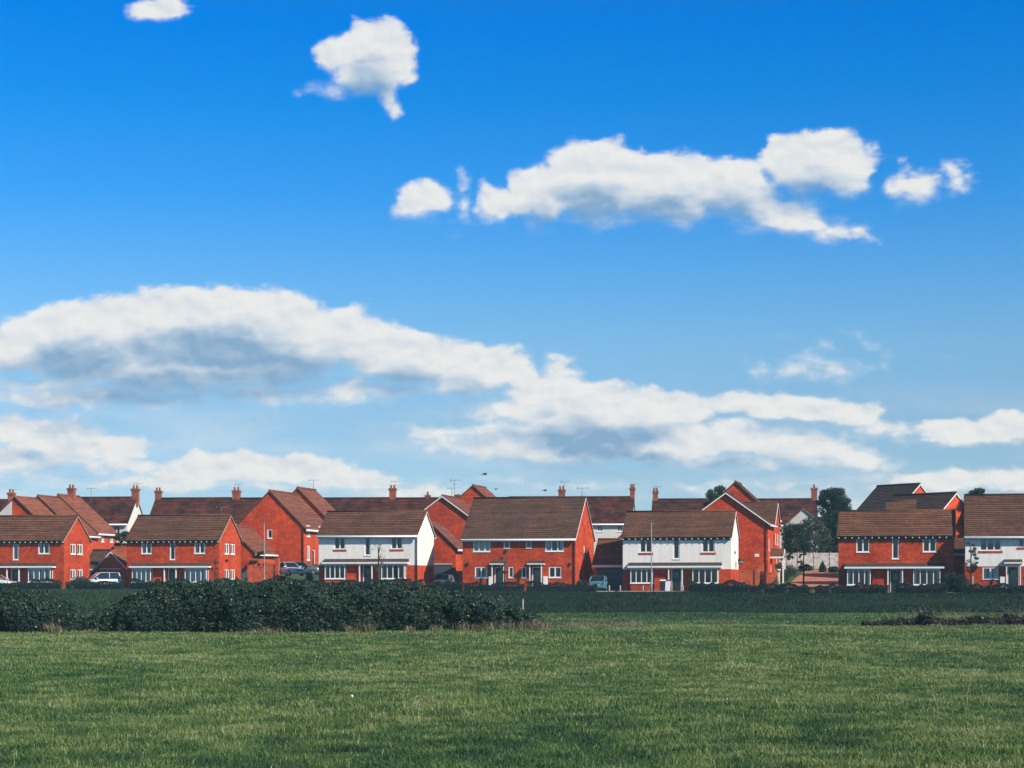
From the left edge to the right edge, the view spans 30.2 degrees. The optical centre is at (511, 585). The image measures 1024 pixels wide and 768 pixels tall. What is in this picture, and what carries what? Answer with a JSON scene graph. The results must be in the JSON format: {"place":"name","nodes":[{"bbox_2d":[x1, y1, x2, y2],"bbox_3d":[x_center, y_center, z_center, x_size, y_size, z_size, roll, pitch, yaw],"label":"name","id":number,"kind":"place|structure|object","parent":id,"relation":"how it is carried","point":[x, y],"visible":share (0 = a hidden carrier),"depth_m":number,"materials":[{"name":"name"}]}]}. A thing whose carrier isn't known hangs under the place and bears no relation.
{"place":"outdoors","nodes":[
{"label":"outdoors","id":0,"kind":"place"},
{"bbox_2d":[0,562,1023,767],"bbox_3d":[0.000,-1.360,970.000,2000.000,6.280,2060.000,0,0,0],"label":"ground","id":1,"kind":"structure","parent":0,"point":[316,577],"depth_m":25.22,"materials":[{"name":"green plant"}]},
{"bbox_2d":[0,489,18,509],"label":"old terraced house","id":2,"kind":"structure","parent":1,"relation":"on","point":[4,502],"depth_m":243.24,"materials":[{"name":"tile"}]},
{"bbox_2d":[0,495,53,514],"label":"terraced house","id":3,"kind":"structure","parent":1,"relation":"on","point":[20,505],"depth_m":214.24,"materials":[{"name":"brown tile"}]},
{"bbox_2d":[0,577,62,588],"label":"hedge","id":4,"kind":"object","parent":1,"relation":"on","point":[53,584],"visible":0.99,"depth_m":192.66,"materials":[{"name":"green plant"}]},
{"bbox_2d":[0,585,87,632],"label":"bramble thicket","id":5,"kind":"object","parent":1,"relation":"on","point":[22,610],"visible":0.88,"depth_m":69.98,"materials":[{"name":"green plant"}]},
{"bbox_2d":[0,514,92,587],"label":"detached house","id":6,"kind":"structure","parent":1,"relation":"on","point":[54,547],"depth_m":198.41,"materials":[{"name":"red brick"}]},
{"bbox_2d":[11,568,17,581],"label":"door","id":7,"kind":"structure","parent":6,"relation":"in","point":[14,571],"depth_m":198.34,"materials":[{"name":"white paint"}]},
{"bbox_2d":[13,544,18,559],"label":"window","id":8,"kind":"structure","parent":6,"relation":"in","point":[15,546],"depth_m":198.44,"materials":[{"name":"white paint"}]},
{"bbox_2d":[27,568,52,583],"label":"bay window","id":9,"kind":"structure","parent":6,"relation":"in","point":[30,570],"depth_m":197.18,"materials":[{"name":"white paint"}]},
{"bbox_2d":[38,543,49,553],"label":"window","id":10,"kind":"structure","parent":6,"relation":"in","point":[39,544],"depth_m":197.62,"materials":[{"name":"white paint"}]},
{"bbox_2d":[36,494,101,553],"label":"terraced house","id":11,"kind":"structure","parent":1,"relation":"on","point":[56,505],"depth_m":221.85,"materials":[{"name":"red brick"}]},
{"bbox_2d":[57,484,117,548],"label":"terraced house","id":12,"kind":"structure","parent":1,"relation":"on","point":[91,517],"depth_m":226.58,"materials":[{"name":"brown tile"}]},
{"bbox_2d":[64,579,124,588],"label":"hedge","id":13,"kind":"object","parent":1,"relation":"on","point":[87,584],"visible":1,"depth_m":191.56,"materials":[{"name":"green plant"}]},
{"bbox_2d":[90,549,110,571],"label":"garage","id":14,"kind":"structure","parent":1,"relation":"on","point":[97,556],"depth_m":212.84,"materials":[{"name":"brown tile"}]},
{"bbox_2d":[90,550,126,587],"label":"garage","id":15,"kind":"structure","parent":1,"relation":"on","point":[113,561],"depth_m":204.01,"materials":[{"name":"brick"}]},
{"bbox_2d":[81,485,142,543],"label":"old terraced house","id":16,"kind":"structure","parent":1,"relation":"on","point":[119,514],"depth_m":236.39,"materials":[{"name":"tile"}]},
{"bbox_2d":[110,531,128,549],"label":"garden tree","id":17,"kind":"object","parent":1,"relation":"on","point":[122,534],"visible":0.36,"depth_m":214.00,"materials":[{"name":"green plant"}]},
{"bbox_2d":[124,505,242,587],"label":"detached house","id":18,"kind":"structure","parent":1,"relation":"on","point":[167,547],"depth_m":196.29,"materials":[{"name":"red brick"}]},
{"bbox_2d":[131,568,152,583],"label":"bay window","id":19,"kind":"structure","parent":18,"relation":"in","point":[134,570],"depth_m":196.18,"materials":[{"name":"white paint"}]},
{"bbox_2d":[185,568,207,582],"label":"bay window","id":20,"kind":"structure","parent":18,"relation":"in","point":[190,573],"depth_m":194.79,"materials":[{"name":"white paint"}]},
{"bbox_2d":[194,543,204,553],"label":"window","id":21,"kind":"structure","parent":18,"relation":"in","point":[195,544],"depth_m":195.27,"materials":[{"name":"white paint"}]},
{"bbox_2d":[129,578,237,588],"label":"hedge","id":22,"kind":"object","parent":1,"relation":"on","point":[140,584],"visible":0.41,"depth_m":190.16,"materials":[{"name":"green plant"}]},
{"bbox_2d":[150,487,230,514],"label":"old terraced house","id":23,"kind":"structure","parent":1,"relation":"on","point":[184,505],"depth_m":241.71,"materials":[{"name":"tile"}]},
{"bbox_2d":[227,487,261,524],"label":"old terraced house","id":24,"kind":"structure","parent":1,"relation":"on","point":[239,508],"depth_m":240.90,"materials":[{"name":"tile"}]},
{"bbox_2d":[247,565,263,582],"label":"garden wall","id":25,"kind":"structure","parent":1,"relation":"on","point":[255,573],"depth_m":197.85,"materials":[{"name":"brick"}]},
{"bbox_2d":[249,551,263,565],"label":"garden tree","id":26,"kind":"object","parent":1,"relation":"on","point":[258,554],"visible":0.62,"depth_m":200.16,"materials":[{"name":"green plant"}]},
{"bbox_2d":[236,525,278,568],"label":"garage","id":27,"kind":"structure","parent":1,"relation":"on","point":[252,543],"depth_m":204.00,"materials":[{"name":"red brick"}]},
{"bbox_2d":[265,558,279,581],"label":"garden wall","id":28,"kind":"structure","parent":1,"relation":"on","point":[272,571],"depth_m":198.79,"materials":[{"name":"brick"}]},
{"bbox_2d":[237,489,322,563],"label":"gabled house","id":29,"kind":"structure","parent":1,"relation":"on","point":[293,522],"depth_m":208.03,"materials":[{"name":"red brick"}]},
{"bbox_2d":[274,562,304,575],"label":"parked car","id":30,"kind":"object","parent":1,"relation":"on","point":[288,568],"visible":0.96,"depth_m":198.50,"materials":[{"name":"grey metal"}]},
{"bbox_2d":[295,562,318,574],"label":"parked car","id":31,"kind":"object","parent":1,"relation":"on","point":[309,567],"visible":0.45,"depth_m":202.23,"materials":[{"name":"grey metal"}]},
{"bbox_2d":[77,577,550,632],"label":"bramble thicket","id":32,"kind":"object","parent":1,"relation":"on","point":[218,605],"visible":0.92,"depth_m":69.80,"materials":[{"name":"green plant"}]},
{"bbox_2d":[293,478,335,519],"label":"gabled house","id":33,"kind":"structure","parent":1,"relation":"on","point":[319,505],"depth_m":217.98,"materials":[{"name":"brown tile"}]},
{"bbox_2d":[323,497,390,510],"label":"old terraced house","id":34,"kind":"structure","parent":1,"relation":"on","point":[356,503],"depth_m":239.15,"materials":[{"name":"tile"}]},
{"bbox_2d":[318,578,423,589],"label":"hedge","id":35,"kind":"object","parent":1,"relation":"on","point":[362,585],"visible":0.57,"depth_m":182.54,"materials":[{"name":"green plant"}]},
{"bbox_2d":[316,510,435,584],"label":"detached house","id":36,"kind":"structure","parent":1,"relation":"on","point":[349,538],"depth_m":188.81,"materials":[{"name":"white paint"}]},
{"bbox_2d":[325,564,346,582],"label":"bay window","id":37,"kind":"structure","parent":36,"relation":"in","point":[339,579],"depth_m":188.57,"materials":[{"name":"white paint"}]},
{"bbox_2d":[363,564,370,582],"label":"door","id":38,"kind":"structure","parent":36,"relation":"in","point":[366,567],"depth_m":188.43,"materials":[{"name":"white paint"}]},
{"bbox_2d":[381,564,405,583],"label":"bay window","id":39,"kind":"structure","parent":36,"relation":"in","point":[382,565],"depth_m":187.28,"materials":[{"name":"white paint"}]},
{"bbox_2d":[371,543,385,579],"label":"young tree","id":40,"kind":"object","parent":1,"relation":"on","point":[378,567],"visible":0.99,"depth_m":184.44,"materials":[{"name":"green plant"}]},
{"bbox_2d":[388,480,438,509],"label":"old terraced house","id":41,"kind":"structure","parent":1,"relation":"on","point":[410,503],"depth_m":238.50,"materials":[{"name":"tile"}]},
{"bbox_2d":[433,574,453,584],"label":"parked car","id":42,"kind":"object","parent":1,"relation":"on","point":[443,577],"visible":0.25,"depth_m":194.01,"materials":[{"name":"silver metal"}]},
{"bbox_2d":[425,580,462,590],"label":"hedge","id":43,"kind":"object","parent":1,"relation":"on","point":[452,586],"visible":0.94,"depth_m":180.22,"materials":[{"name":"green plant"}]},
{"bbox_2d":[431,522,462,575],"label":"garage","id":44,"kind":"structure","parent":1,"relation":"on","point":[448,552],"depth_m":198.80,"materials":[{"name":"red brick"}]},
{"bbox_2d":[434,564,451,575],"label":"garage door","id":45,"kind":"structure","parent":44,"relation":"in","point":[442,568],"depth_m":198.73,"materials":[{"name":"white paint"}]},
{"bbox_2d":[423,494,470,543],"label":"gabled house","id":46,"kind":"structure","parent":1,"relation":"on","point":[450,513],"depth_m":211.89,"materials":[{"name":"red brick"}]},
{"bbox_2d":[450,479,495,506],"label":"gabled house","id":47,"kind":"structure","parent":1,"relation":"on","point":[469,494],"depth_m":226.15,"materials":[{"name":"red brick"}]},
{"bbox_2d":[462,581,524,591],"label":"hedge","id":48,"kind":"object","parent":1,"relation":"on","point":[495,587],"visible":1,"depth_m":179.04,"materials":[{"name":"green plant"}]},
{"bbox_2d":[498,549,509,581],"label":"young tree","id":49,"kind":"object","parent":1,"relation":"on","point":[504,563],"visible":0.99,"depth_m":181.48,"materials":[{"name":"brown plant"}]},
{"bbox_2d":[61,588,962,592],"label":"kerb","id":50,"kind":"structure","parent":1,"relation":"on","point":[643,591],"depth_m":175.84,"materials":[{"name":"concrete"}]},
{"bbox_2d":[460,486,595,590],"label":"semi detached house","id":51,"kind":"structure","parent":1,"relation":"on","point":[545,540],"depth_m":186.15,"materials":[{"name":"red brick"}]},
{"bbox_2d":[473,541,490,551],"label":"window","id":52,"kind":"structure","parent":51,"relation":"in","point":[478,546],"depth_m":186.19,"materials":[{"name":"white paint"}]},
{"bbox_2d":[495,567,502,585],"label":"door","id":53,"kind":"structure","parent":51,"relation":"in","point":[498,572],"depth_m":185.74,"materials":[{"name":"white paint"}]},
{"bbox_2d":[532,567,540,585],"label":"door","id":54,"kind":"structure","parent":51,"relation":"in","point":[536,571],"depth_m":184.88,"materials":[{"name":"white paint"}]},
{"bbox_2d":[545,541,563,551],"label":"window","id":55,"kind":"structure","parent":51,"relation":"in","point":[547,543],"depth_m":184.47,"materials":[{"name":"white paint"}]},
{"bbox_2d":[509,480,569,496],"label":"old terraced house","id":56,"kind":"structure","parent":1,"relation":"on","point":[562,491],"depth_m":236.64,"materials":[{"name":"tile"}]},
{"bbox_2d":[525,580,597,591],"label":"hedge","id":57,"kind":"object","parent":1,"relation":"on","point":[565,587],"visible":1,"depth_m":177.69,"materials":[{"name":"green plant"}]},
{"bbox_2d":[591,538,622,590],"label":"garage","id":58,"kind":"structure","parent":1,"relation":"on","point":[607,561],"depth_m":186.25,"materials":[{"name":"red brick"}]},
{"bbox_2d":[597,568,622,588],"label":"garage door","id":59,"kind":"structure","parent":58,"relation":"in","point":[614,574],"depth_m":185.92,"materials":[{"name":"white paint"}]},
{"bbox_2d":[586,484,635,552],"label":"old terraced house","id":60,"kind":"structure","parent":1,"relation":"on","point":[607,514],"depth_m":233.80,"materials":[{"name":"tile"}]},
{"bbox_2d":[652,486,709,509],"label":"old terraced house","id":61,"kind":"structure","parent":1,"relation":"on","point":[677,503],"depth_m":245.34,"materials":[{"name":"tile"}]},
{"bbox_2d":[621,510,742,590],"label":"detached house","id":62,"kind":"structure","parent":1,"relation":"on","point":[698,546],"depth_m":181.75,"materials":[{"name":"paint"}]},
{"bbox_2d":[630,568,653,590],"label":"bay window","id":63,"kind":"structure","parent":62,"relation":"in","point":[635,586],"depth_m":181.57,"materials":[{"name":"white paint"}]},
{"bbox_2d":[671,568,681,590],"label":"door","id":64,"kind":"structure","parent":62,"relation":"in","point":[676,573],"depth_m":181.39,"materials":[{"name":"white paint"}]},
{"bbox_2d":[692,568,718,584],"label":"bay window","id":65,"kind":"structure","parent":62,"relation":"in","point":[705,582],"depth_m":180.11,"materials":[{"name":"white paint"}]},
{"bbox_2d":[703,485,725,506],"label":"garden tree","id":66,"kind":"object","parent":1,"relation":"on","point":[712,495],"visible":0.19,"depth_m":227.54,"materials":[{"name":"green plant"}]},
{"bbox_2d":[702,491,785,582],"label":"gabled house","id":67,"kind":"structure","parent":1,"relation":"on","point":[756,541],"depth_m":192.05,"materials":[{"name":"red brick"}]},
{"bbox_2d":[738,567,758,585],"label":"garden wall","id":68,"kind":"structure","parent":1,"relation":"on","point":[750,577],"depth_m":181.24,"materials":[{"name":"brick"}]},
{"bbox_2d":[717,480,782,522],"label":"gabled house","id":69,"kind":"structure","parent":1,"relation":"on","point":[740,491],"depth_m":211.92,"materials":[{"name":"red brick"}]},
{"bbox_2d":[744,501,780,578],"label":"house wing","id":70,"kind":"structure","parent":1,"relation":"on","point":[768,510],"depth_m":202.02,"materials":[{"name":"red brick"}]},
{"bbox_2d":[757,484,817,561],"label":"old terraced house","id":71,"kind":"structure","parent":1,"relation":"on","point":[789,508],"depth_m":243.03,"materials":[{"name":"tile"}]},
{"bbox_2d":[781,521,812,558],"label":"garden tree","id":72,"kind":"object","parent":1,"relation":"on","point":[794,532],"visible":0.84,"depth_m":216.27,"materials":[{"name":"green plant"}]},
{"bbox_2d":[797,550,809,584],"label":"young tree","id":73,"kind":"object","parent":1,"relation":"on","point":[801,563],"visible":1,"depth_m":180.93,"materials":[{"name":"green plant"}]},
{"bbox_2d":[780,507,827,562],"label":"white cottage","id":74,"kind":"structure","parent":1,"relation":"on","point":[801,515],"depth_m":229.08,"materials":[{"name":"paint"}]},
{"bbox_2d":[786,552,837,568],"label":"timber fence","id":75,"kind":"object","parent":1,"relation":"on","point":[814,559],"visible":0.43,"depth_m":214.50,"materials":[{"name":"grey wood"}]},
{"bbox_2d":[797,516,831,552],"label":"garden tree","id":76,"kind":"object","parent":1,"relation":"on","point":[818,525],"visible":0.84,"depth_m":218.06,"materials":[{"name":"green plant"}]},
{"bbox_2d":[813,487,852,555],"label":"garden tree","id":77,"kind":"object","parent":1,"relation":"on","point":[835,503],"visible":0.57,"depth_m":222.00,"materials":[{"name":"green plant"}]},
{"bbox_2d":[857,482,926,509],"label":"turned house","id":78,"kind":"structure","parent":1,"relation":"on","point":[877,497],"depth_m":228.21,"materials":[{"name":"grey tile"}]},
{"bbox_2d":[836,509,955,591],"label":"detached house","id":79,"kind":"structure","parent":1,"relation":"on","point":[892,547],"depth_m":172.71,"materials":[{"name":"red brick"}]},
{"bbox_2d":[846,569,870,587],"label":"bay window","id":80,"kind":"structure","parent":79,"relation":"in","point":[848,570],"depth_m":172.62,"materials":[{"name":"white paint"}]},
{"bbox_2d":[856,539,869,552],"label":"window","id":81,"kind":"structure","parent":79,"relation":"in","point":[857,551],"depth_m":173.04,"materials":[{"name":"white paint"}]},
{"bbox_2d":[890,569,900,591],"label":"door","id":82,"kind":"structure","parent":79,"relation":"in","point":[895,574],"depth_m":172.41,"materials":[{"name":"white paint"}]},
{"bbox_2d":[913,569,940,587],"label":"bay window","id":83,"kind":"structure","parent":79,"relation":"in","point":[915,584],"depth_m":171.27,"materials":[{"name":"white paint"}]},
{"bbox_2d":[885,500,916,509],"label":"brick annexe","id":84,"kind":"structure","parent":1,"relation":"on","point":[899,504],"depth_m":185.91,"materials":[{"name":"brown tile"}]},
{"bbox_2d":[882,491,963,537],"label":"turned house","id":85,"kind":"structure","parent":1,"relation":"on","point":[944,500],"depth_m":192.59,"materials":[{"name":"red brick"}]},
{"bbox_2d":[861,605,1023,625],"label":"bramble thicket","id":86,"kind":"object","parent":1,"relation":"on","point":[927,617],"visible":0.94,"depth_m":80.78,"materials":[{"name":"green plant"}]},
{"bbox_2d":[954,538,964,577],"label":"garage","id":87,"kind":"structure","parent":1,"relation":"on","point":[959,553],"depth_m":179.20,"materials":[{"name":"red brick"}]},
{"bbox_2d":[963,542,978,583],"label":"young tree","id":88,"kind":"object","parent":1,"relation":"on","point":[974,566],"visible":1,"depth_m":164.44,"materials":[{"name":"green plant"}]},
{"bbox_2d":[961,487,984,524],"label":"garden tree","id":89,"kind":"object","parent":1,"relation":"on","point":[979,490],"visible":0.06,"depth_m":191.58,"materials":[{"name":"green plant"}]},
{"bbox_2d":[964,493,1023,587],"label":"semi detached house","id":90,"kind":"structure","parent":1,"relation":"on","point":[994,528],"depth_m":169.12,"materials":[{"name":"brick"}]},
{"bbox_2d":[978,539,1002,552],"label":"window","id":91,"kind":"structure","parent":90,"relation":"in","point":[982,541],"depth_m":168.91,"materials":[{"name":"white paint"}]},
{"bbox_2d":[982,567,998,579],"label":"window","id":92,"kind":"structure","parent":90,"relation":"in","point":[984,568],"depth_m":168.91,"materials":[{"name":"white paint"}]},
{"bbox_2d":[1007,566,1018,585],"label":"door","id":93,"kind":"structure","parent":90,"relation":"in","point":[1012,571],"depth_m":168.41,"materials":[{"name":"white paint"}]},
{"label":"driveway","id":94,"kind":"structure","parent":1,"relation":"on","visible":0},
{"bbox_2d":[589,576,611,590],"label":"parked car","id":95,"kind":"object","parent":94,"relation":"on","point":[603,582],"visible":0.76,"depth_m":182.93,"materials":[{"name":"teal metal"}]},
{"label":"driveway","id":96,"kind":"structure","parent":1,"relation":"on","visible":0},
{"bbox_2d":[89,572,121,583],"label":"parked car","id":97,"kind":"object","parent":96,"relation":"on","point":[107,576],"visible":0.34,"depth_m":197.03,"materials":[{"name":"white metal"}]},
{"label":"driveway","id":98,"kind":"structure","parent":1,"relation":"on","visible":0},
{"bbox_2d":[454,570,462,587],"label":"timber fence","id":99,"kind":"object","parent":98,"relation":"on","point":[458,576],"visible":0.56,"depth_m":189.99,"materials":[{"name":"wood"}]},
{"bbox_2d":[0,0,1023,518],"label":"sky","id":100,"kind":"structure","parent":0,"point":[688,248],"materials":[{"name":"blue"}]},
{"bbox_2d":[21,589,1023,613],"bbox_3d":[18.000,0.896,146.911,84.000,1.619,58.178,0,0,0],"label":"bank","id":101,"kind":"structure","parent":0,"point":[965,601],"depth_m":124.97,"materials":[{"name":"green plant"}]},
{"bbox_2d":[687,578,749,592],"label":"hedge","id":102,"kind":"object","parent":101,"relation":"on","point":[720,587],"visible":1,"depth_m":172.67,"materials":[{"name":"green plant"}]},
{"bbox_2d":[747,581,835,592],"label":"hedge","id":103,"kind":"object","parent":101,"relation":"on","point":[773,587],"visible":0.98,"depth_m":170.13,"materials":[{"name":"green plant"}]},
{"bbox_2d":[833,582,888,592],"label":"hedge","id":104,"kind":"object","parent":101,"relation":"on","point":[867,588],"visible":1,"depth_m":167.58,"materials":[{"name":"green plant"}]},
{"bbox_2d":[894,583,948,592],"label":"hedge","id":105,"kind":"object","parent":101,"relation":"on","point":[919,588],"visible":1,"depth_m":165.63,"materials":[{"name":"green plant"}]},
{"bbox_2d":[940,571,956,591],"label":"garden shrub","id":106,"kind":"object","parent":101,"relation":"on","point":[948,580],"visible":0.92,"depth_m":167.21,"materials":[{"name":"green plant"}]},
{"bbox_2d":[951,573,969,591],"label":"garden shrub","id":107,"kind":"object","parent":101,"relation":"on","point":[961,580],"visible":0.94,"depth_m":166.21,"materials":[{"name":"green plant"}]},
{"bbox_2d":[961,583,1023,592],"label":"hedge","id":108,"kind":"object","parent":101,"relation":"on","point":[971,588],"visible":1,"depth_m":163.65,"materials":[{"name":"green plant"}]},
{"bbox_2d":[38,615,1023,633],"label":"dry grass","id":109,"kind":"structure","parent":0,"point":[533,625],"depth_m":69.24,"materials":[{"name":"brown plant"}]},
{"bbox_2d":[790,570,837,587],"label":"driveway","id":110,"kind":"structure","parent":0,"point":[813,578],"depth_m":197.55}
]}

